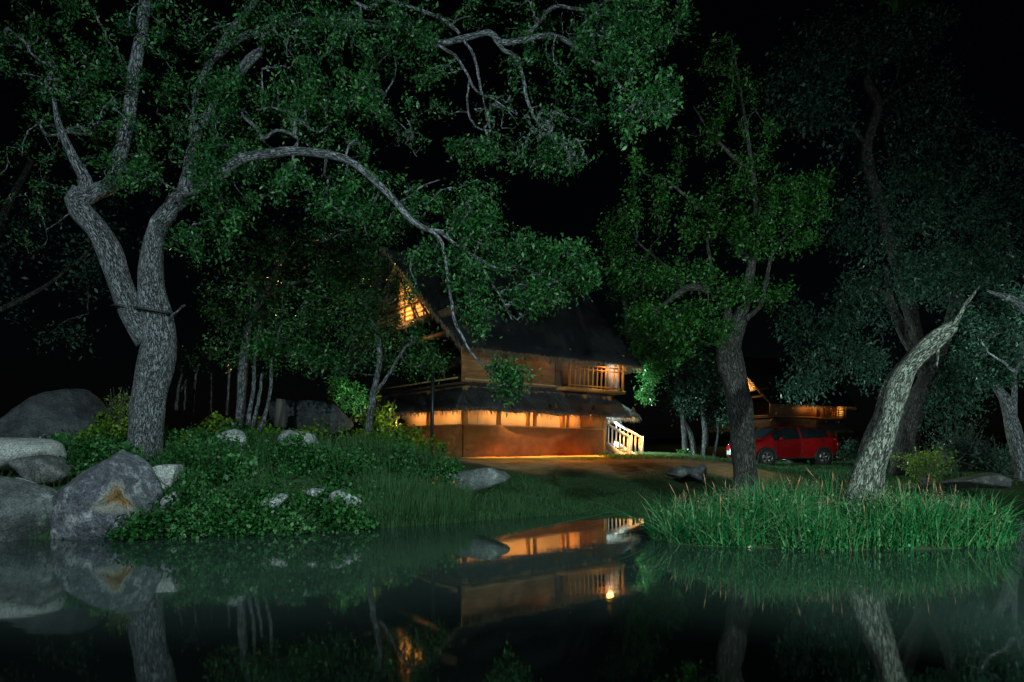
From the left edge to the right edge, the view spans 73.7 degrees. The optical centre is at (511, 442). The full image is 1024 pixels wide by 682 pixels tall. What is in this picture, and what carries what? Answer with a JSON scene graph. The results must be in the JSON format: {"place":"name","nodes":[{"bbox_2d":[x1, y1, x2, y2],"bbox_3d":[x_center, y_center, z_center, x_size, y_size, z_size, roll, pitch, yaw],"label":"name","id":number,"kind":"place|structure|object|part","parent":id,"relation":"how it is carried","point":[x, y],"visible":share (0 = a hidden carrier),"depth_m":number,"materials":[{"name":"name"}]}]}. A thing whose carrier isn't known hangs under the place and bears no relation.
{"place":"outdoors","nodes":[
{"label":"outdoors","id":0,"kind":"place"},
{"bbox_2d":[0,497,1023,681],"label":"pond water","id":1,"kind":"structure","parent":0,"point":[529,599],"depth_m":6.57,"materials":[{"name":"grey liquid"}]},
{"bbox_2d":[544,469,1023,551],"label":"reeds","id":2,"kind":"object","parent":1,"relation":"in","point":[906,524],"visible":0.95,"depth_m":10.50,"materials":[{"name":"green plant"}]},
{"bbox_2d":[0,436,1023,549],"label":"ground","id":3,"kind":"structure","parent":0,"point":[591,467],"depth_m":19.82,"materials":[{"name":"green plant"}]},
{"bbox_2d":[0,476,57,541],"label":"boulder","id":4,"kind":"object","parent":3,"relation":"on","point":[20,499],"visible":0.65,"depth_m":11.23,"materials":[{"name":"grey stone"}]},
{"bbox_2d":[0,438,67,469],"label":"boulder","id":5,"kind":"object","parent":3,"relation":"on","point":[12,448],"visible":0.66,"depth_m":12.46,"materials":[{"name":"stone"}]},
{"bbox_2d":[7,454,74,484],"bbox_3d":[-8.605,0.498,12.602,0.973,0.553,0.875,0,0,0],"label":"boulder","id":6,"kind":"object","parent":3,"relation":"on","point":[49,465],"visible":0.77,"depth_m":12.25,"materials":[{"name":"stone"}]},
{"bbox_2d":[0,389,109,442],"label":"boulder","id":7,"kind":"object","parent":3,"relation":"on","point":[65,410],"visible":0.41,"depth_m":14.84,"materials":[{"name":"grey stone"}]},
{"bbox_2d":[0,158,175,361],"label":"shadow tree","id":8,"kind":"object","parent":3,"relation":"on","point":[7,208],"visible":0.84,"depth_m":20.94,"materials":[{"name":"green plant"}]},
{"bbox_2d":[49,451,162,539],"bbox_3d":[-7.016,0.971,11.678,1.630,1.633,1.055,0,0,0],"label":"boulder","id":9,"kind":"object","parent":3,"relation":"on","point":[88,503],"visible":0.75,"depth_m":11.29,"materials":[{"name":"grey stone"}]},
{"bbox_2d":[99,386,129,435],"bbox_3d":[-9.129,-0.571,15.823,0.694,1.534,0.800,0,0,0],"label":"leafy plant","id":10,"kind":"object","parent":3,"relation":"on","point":[119,412],"visible":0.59,"depth_m":15.72,"materials":[{"name":"green plant"}]},
{"bbox_2d":[152,464,184,488],"bbox_3d":[-6.608,0.698,12.724,0.814,0.584,0.624,0,0,0],"label":"boulder","id":11,"kind":"object","parent":3,"relation":"on","point":[166,475],"visible":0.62,"depth_m":12.51,"materials":[{"name":"stone"}]},
{"bbox_2d":[160,492,181,509],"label":"boulder","id":12,"kind":"object","parent":3,"relation":"on","point":[163,501],"visible":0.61,"depth_m":11.85,"materials":[{"name":"stone"}]},
{"bbox_2d":[164,431,200,452],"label":"leafy shrub","id":13,"kind":"object","parent":3,"relation":"on","point":[183,435],"visible":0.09,"depth_m":14.55,"materials":[{"name":"green plant"}]},
{"bbox_2d":[174,346,229,415],"bbox_3d":[-9.116,-1.823,19.610,1.508,2.102,1.256,0,0,28],"label":"sapling","id":14,"kind":"object","parent":3,"relation":"on","point":[193,393],"visible":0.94,"depth_m":19.66,"materials":[{"name":"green plant"}]},
{"bbox_2d":[193,460,220,479],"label":"leafy shrub","id":15,"kind":"object","parent":3,"relation":"on","point":[204,468],"visible":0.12,"depth_m":13.07,"materials":[{"name":"green plant"}]},
{"bbox_2d":[206,429,246,453],"bbox_3d":[-6.149,0.028,14.699,0.789,0.634,0.869,0,0,-25],"label":"boulder","id":16,"kind":"object","parent":3,"relation":"on","point":[241,434],"visible":0.32,"depth_m":14.54,"materials":[{"name":"stone"}]},
{"bbox_2d":[4,419,468,542],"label":"undergrowth","id":17,"kind":"object","parent":3,"relation":"on","point":[202,520],"visible":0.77,"depth_m":12.61,"materials":[{"name":"green plant"}]},
{"bbox_2d":[243,414,271,429],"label":"leafy plant","id":18,"kind":"object","parent":3,"relation":"on","point":[258,423],"visible":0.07,"depth_m":17.97,"materials":[{"name":"green plant"}]},
{"bbox_2d":[66,411,467,454],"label":"weeds","id":19,"kind":"object","parent":3,"relation":"on","point":[116,427],"visible":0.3,"depth_m":17.15,"materials":[{"name":"green plant"}]},
{"bbox_2d":[259,493,287,507],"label":"boulder","id":20,"kind":"object","parent":3,"relation":"on","point":[280,501],"visible":0.7,"depth_m":12.22,"materials":[{"name":"stone"}]},
{"bbox_2d":[274,399,285,426],"bbox_3d":[-6.287,-0.798,18.500,0.338,0.778,0.337,0,0,0],"label":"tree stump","id":21,"kind":"object","parent":3,"relation":"on","point":[280,414],"visible":0.98,"depth_m":18.38,"materials":[{"name":"grey plant"}]},
{"bbox_2d":[277,430,318,446],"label":"boulder","id":22,"kind":"object","parent":3,"relation":"on","point":[307,437],"visible":0.33,"depth_m":15.00,"materials":[{"name":"stone"}]},
{"bbox_2d":[274,503,323,532],"bbox_3d":[-3.874,1.418,12.151,1.027,0.653,0.774,0,0,-16],"label":"leafy shrub","id":23,"kind":"object","parent":3,"relation":"on","point":[306,516],"visible":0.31,"depth_m":12.04,"materials":[{"name":"green plant"}]},
{"bbox_2d":[267,400,353,434],"bbox_3d":[-6.008,-0.732,20.515,2.474,1.043,1.472,0,0,0],"label":"boulder","id":24,"kind":"object","parent":3,"relation":"on","point":[300,414],"visible":0.8,"depth_m":19.88,"materials":[{"name":"grey stone"}]},
{"bbox_2d":[305,488,327,497],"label":"boulder","id":25,"kind":"object","parent":3,"relation":"on","point":[313,490],"visible":0.67,"depth_m":12.76,"materials":[{"name":"stone"}]},
{"bbox_2d":[190,184,460,432],"bbox_3d":[-4.754,-3.341,17.500,6.961,6.569,2.945,0,0,-8],"label":"tree","id":26,"kind":"object","parent":3,"relation":"on","point":[303,353],"visible":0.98,"depth_m":17.34,"materials":[{"name":"green plant"}]},
{"bbox_2d":[327,489,361,512],"bbox_3d":[-3.179,1.157,12.771,0.621,0.583,0.632,0,0,-34],"label":"boulder","id":27,"kind":"object","parent":3,"relation":"on","point":[334,495],"visible":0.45,"depth_m":12.52,"materials":[{"name":"stone"}]},
{"bbox_2d":[323,371,369,423],"bbox_3d":[-5.057,-1.168,21.507,1.770,2.355,1.514,0,0,0],"label":"bright shrub","id":28,"kind":"object","parent":3,"relation":"on","point":[351,396],"visible":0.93,"depth_m":21.41,"materials":[{"name":"green plant"}]},
{"bbox_2d":[0,0,700,463],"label":"broad tree","id":29,"kind":"object","parent":3,"relation":"on","point":[152,336],"visible":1,"depth_m":13.22,"materials":[{"name":"green plant"}]},
{"bbox_2d":[109,303,176,317],"bbox_3d":[-7.440,-2.676,13.886,0.850,0.173,1.136,0,0,38],"label":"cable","id":30,"kind":"object","parent":29,"relation":"attached to","point":[145,308],"visible":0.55,"depth_m":13.62,"materials":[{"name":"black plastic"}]},
{"bbox_2d":[0,427,701,539],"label":"bank grass","id":31,"kind":"structure","parent":3,"relation":"on","point":[411,504],"depth_m":14.07,"materials":[{"name":"green plant"}]},
{"bbox_2d":[352,388,401,440],"bbox_3d":[-4.168,-0.626,21.191,1.606,2.395,1.045,0,0,0],"label":"leafy shrub","id":32,"kind":"object","parent":3,"relation":"on","point":[381,420],"visible":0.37,"depth_m":21.08,"materials":[{"name":"green plant"}]},
{"bbox_2d":[401,450,441,467],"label":"leafy shrub","id":33,"kind":"object","parent":3,"relation":"on","point":[421,455],"visible":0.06,"depth_m":16.60,"materials":[{"name":"green plant"}]},
{"bbox_2d":[416,436,432,452],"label":"leafy plant","id":34,"kind":"object","parent":3,"relation":"on","point":[426,444],"visible":0.3,"depth_m":22.05,"materials":[{"name":"green plant"}]},
{"bbox_2d":[433,438,450,455],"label":"leafy plant","id":35,"kind":"object","parent":3,"relation":"on","point":[440,443],"visible":0.62,"depth_m":22.34,"materials":[{"name":"green plant"}]},
{"bbox_2d":[441,468,509,491],"bbox_3d":[-0.951,0.846,15.442,1.826,0.556,0.719,0,0,0],"label":"boulder","id":36,"kind":"object","parent":3,"relation":"on","point":[482,479],"visible":0.7,"depth_m":15.15,"materials":[{"name":"grey stone"}]},
{"bbox_2d":[341,246,645,456],"bbox_3d":[-1.022,-3.721,32.176,11.367,9.295,12.836,1,-1,-35],"label":"thatched bungalow","id":37,"kind":"object","parent":3,"relation":"on","point":[566,350],"visible":0.78,"depth_m":28.39,"materials":[{"name":"brown paint"}]},
{"bbox_2d":[601,273,691,419],"bbox_3d":[5.932,-3.635,34.067,4.278,8.577,9.547,0,0,0],"label":"tree foliage","id":38,"kind":"object","parent":3,"relation":"on","point":[653,367],"visible":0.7,"depth_m":30.39,"materials":[{"name":"green plant"}]},
{"bbox_2d":[666,465,691,478],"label":"boulder","id":39,"kind":"object","parent":3,"relation":"on","point":[678,472],"visible":0.95,"depth_m":19.05,"materials":[{"name":"stone"}]},
{"bbox_2d":[675,448,690,454],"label":"leafy plant","id":40,"kind":"object","parent":3,"relation":"on","point":[685,451],"visible":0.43,"depth_m":30.89,"materials":[{"name":"green plant"}]},
{"bbox_2d":[659,338,729,456],"bbox_3d":[9.361,-2.232,33.996,3.842,6.206,3.006,0,0,0],"label":"grove tree","id":41,"kind":"object","parent":3,"relation":"on","point":[706,366],"visible":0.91,"depth_m":33.90,"materials":[{"name":"green plant"}]},
{"bbox_2d":[690,464,706,480],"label":"boulder","id":42,"kind":"object","parent":3,"relation":"on","point":[697,471],"visible":0.99,"depth_m":18.81,"materials":[{"name":"stone"}]},
{"bbox_2d":[590,30,846,494],"bbox_3d":[4.891,-4.337,16.238,5.970,11.279,2.430,0,0,0],"label":"tree","id":43,"kind":"object","parent":3,"relation":"on","point":[727,339],"visible":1,"depth_m":16.31,"materials":[{"name":"green plant"}]},
{"bbox_2d":[702,357,855,447],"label":"thatched bungalow","id":44,"kind":"object","parent":3,"relation":"on","point":[762,373],"visible":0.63,"depth_m":63.84,"materials":[{"name":"brown paint"}]},
{"bbox_2d":[726,425,838,465],"bbox_3d":[11.635,0.156,29.587,4.713,1.791,2.327,0,0,-17],"label":"parked car","id":45,"kind":"object","parent":3,"relation":"on","point":[789,444],"visible":0.77,"depth_m":28.84,"materials":[{"name":"red paint"}]},
{"bbox_3d":[12.210,-0.351,28.957,2.782,0.583,0.254,0,0,-17],"label":"side window","id":46,"kind":"part","parent":45,"relation":"part of","materials":[{"name":"black glass"}]},
{"bbox_2d":[669,467,961,546],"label":"reed spikes","id":47,"kind":"object","parent":3,"relation":"on","point":[821,489],"visible":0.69,"depth_m":11.11,"materials":[{"name":"green plant"}]},
{"bbox_2d":[681,476,977,519],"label":"sedge seed heads","id":48,"kind":"object","parent":47,"relation":"attached to","point":[896,499],"visible":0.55,"depth_m":10.91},
{"bbox_2d":[834,437,861,461],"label":"garden bush","id":49,"kind":"object","parent":3,"relation":"on","point":[850,454],"visible":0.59,"depth_m":32.94,"materials":[{"name":"green plant"}]},
{"bbox_2d":[749,0,1023,463],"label":"tall tree","id":50,"kind":"object","parent":3,"relation":"on","point":[880,212],"visible":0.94,"depth_m":25.82,"materials":[{"name":"green plant"}]},
{"bbox_2d":[766,233,1023,474],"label":"hanging tree","id":51,"kind":"object","parent":3,"relation":"on","point":[928,369],"visible":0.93,"depth_m":22.78,"materials":[{"name":"green plant"}]},
{"bbox_2d":[889,445,963,486],"bbox_3d":[12.213,0.714,20.432,2.593,1.241,0.970,0,0,0],"label":"garden bush","id":52,"kind":"object","parent":3,"relation":"on","point":[921,469],"visible":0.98,"depth_m":20.41,"materials":[{"name":"green plant"}]},
{"bbox_2d":[922,417,993,473],"bbox_3d":[15.355,0.075,23.492,2.804,2.040,1.046,0,0,0],"label":"garden bush","id":53,"kind":"object","parent":3,"relation":"on","point":[962,446],"visible":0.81,"depth_m":23.41,"materials":[{"name":"green plant"}]},
{"bbox_2d":[940,473,1012,488],"bbox_3d":[11.975,0.985,17.621,1.639,0.412,1.031,0,0,0],"label":"boulder","id":54,"kind":"object","parent":3,"relation":"on","point":[991,480],"visible":0.99,"depth_m":17.24,"materials":[{"name":"stone"}]},
{"bbox_2d":[935,274,1023,480],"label":"edge tree","id":55,"kind":"object","parent":3,"relation":"on","point":[997,376],"visible":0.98,"depth_m":17.88,"materials":[{"name":"green plant"}]},
{"bbox_2d":[946,434,1012,476],"bbox_3d":[15.332,0.462,21.450,3.307,1.424,1.016,0,0,0],"label":"garden bush","id":56,"kind":"object","parent":3,"relation":"on","point":[1002,466],"visible":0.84,"depth_m":21.42,"materials":[{"name":"green plant"}]},
{"bbox_2d":[0,0,1023,438],"label":"sky","id":57,"kind":"structure","parent":0,"point":[993,73],"materials":[{"name":"black"}]},
{"bbox_2d":[593,451,1023,491],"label":"lawn grass","id":58,"kind":"structure","parent":0,"point":[658,455],"depth_m":24.70,"materials":[{"name":"green plant"}]},
{"bbox_2d":[840,286,979,519],"bbox_3d":[6.592,-0.493,11.236,2.434,4.225,0.645,0,0,0],"label":"leaning tree","id":59,"kind":"object","parent":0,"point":[875,450],"visible":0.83,"depth_m":11.08,"materials":[{"name":"grey plant"}]}
]}

